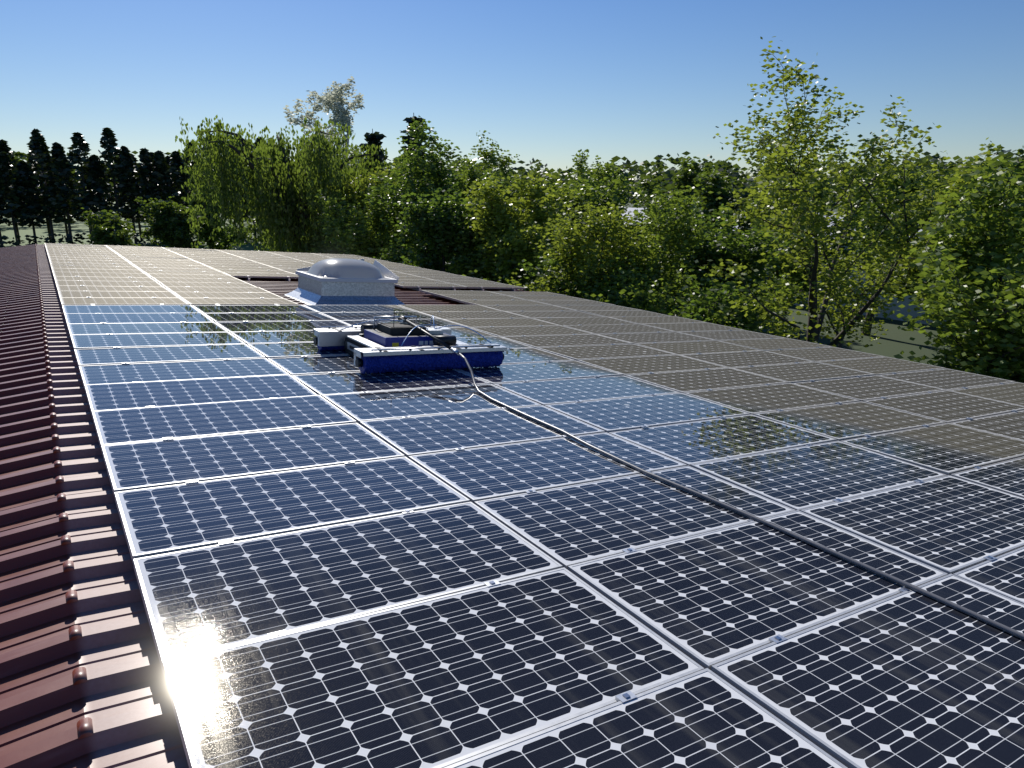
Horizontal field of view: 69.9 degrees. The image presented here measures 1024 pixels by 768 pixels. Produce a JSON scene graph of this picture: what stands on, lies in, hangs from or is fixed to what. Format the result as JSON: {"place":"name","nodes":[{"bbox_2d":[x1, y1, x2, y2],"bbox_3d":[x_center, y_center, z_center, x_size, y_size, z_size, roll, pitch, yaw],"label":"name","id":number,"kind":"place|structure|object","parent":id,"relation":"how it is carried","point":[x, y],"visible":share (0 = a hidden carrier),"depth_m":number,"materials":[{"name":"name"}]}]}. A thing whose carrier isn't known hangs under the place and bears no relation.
{"place":"outdoors","nodes":[
{"label":"outdoors","id":0,"kind":"place"},
{"bbox_2d":[0,196,1012,372],"bbox_3d":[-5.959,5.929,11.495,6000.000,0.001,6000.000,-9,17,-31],"label":"ground","id":1,"kind":"structure","parent":0,"point":[894,341],"depth_m":48.21,"materials":[{"name":"green plant"}]},
{"bbox_2d":[0,230,257,247],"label":"hedge leaves","id":2,"kind":"object","parent":1,"relation":"on","point":[60,240],"visible":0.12,"depth_m":113.85,"materials":[{"name":"green plant"}]},
{"bbox_2d":[0,127,302,245],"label":"windbreak","id":3,"kind":"object","parent":1,"relation":"on","point":[26,210],"depth_m":121.42,"materials":[{"name":"green plant"}]},
{"bbox_2d":[175,115,407,252],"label":"willow leaves","id":4,"kind":"object","parent":1,"relation":"on","point":[249,183],"visible":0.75,"depth_m":39.95,"materials":[{"name":"green plant"}]},
{"bbox_2d":[283,76,366,176],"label":"pale poplar","id":5,"kind":"object","parent":1,"relation":"on","point":[337,95],"depth_m":64.38,"materials":[{"name":"plant"}]},
{"bbox_2d":[358,116,449,270],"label":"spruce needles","id":6,"kind":"object","parent":1,"relation":"on","point":[375,137],"visible":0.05,"depth_m":46.91,"materials":[{"name":"green plant"}]},
{"bbox_2d":[1,144,1016,210],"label":"distant trees","id":7,"kind":"object","parent":1,"relation":"on","point":[724,168],"visible":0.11,"depth_m":230.00,"materials":[{"name":"green plant"}]},
{"bbox_2d":[81,113,1023,335],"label":"trees","id":8,"kind":"object","parent":1,"relation":"on","point":[113,229],"depth_m":52.70,"materials":[{"name":"green plant"}]},
{"bbox_2d":[284,36,1023,382],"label":"trees","id":9,"kind":"object","parent":1,"relation":"on","point":[708,268],"depth_m":21.47,"materials":[{"name":"green plant"}]},
{"bbox_2d":[544,207,947,326],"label":"neighbour shed","id":10,"kind":"structure","parent":1,"relation":"on","point":[904,311],"depth_m":51.96,"materials":[{"name":"grey"}]},
{"bbox_2d":[0,0,1023,194],"label":"sky","id":11,"kind":"structure","parent":0,"point":[549,81],"materials":[{"name":"blue"}]},
{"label":"building walls","id":12,"kind":"object","parent":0,"visible":0},
{"bbox_2d":[0,244,529,767],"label":"roof sheet","id":13,"kind":"object","parent":12,"relation":"on","point":[82,680],"visible":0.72,"depth_m":3.08,"materials":[{"name":"red metal"}]},
{"bbox_2d":[285,258,404,304],"bbox_3d":[-2.993,-1.881,13.184,1.720,0.758,1.720,-4,14,-33],"label":"skylight","id":14,"kind":"object","parent":13,"relation":"on","point":[340,281],"visible":1,"depth_m":12.71,"materials":[{"name":"white plastic"}]},
{"bbox_2d":[44,243,1023,767],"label":"solar panels","id":15,"kind":"object","parent":13,"relation":"on","point":[408,641],"visible":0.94,"depth_m":3.54,"materials":[{"name":"blue glass"}]},
{"bbox_2d":[313,312,1023,639],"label":"cleaning robot","id":16,"kind":"object","parent":15,"relation":"on","point":[404,343],"visible":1,"depth_m":7.09,"materials":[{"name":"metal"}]},
{"bbox_2d":[58,243,1017,702],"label":"panel clamps","id":17,"kind":"object","parent":13,"relation":"on","point":[626,697],"visible":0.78,"depth_m":4.97,"materials":[{"name":"silver metal"}]}
]}

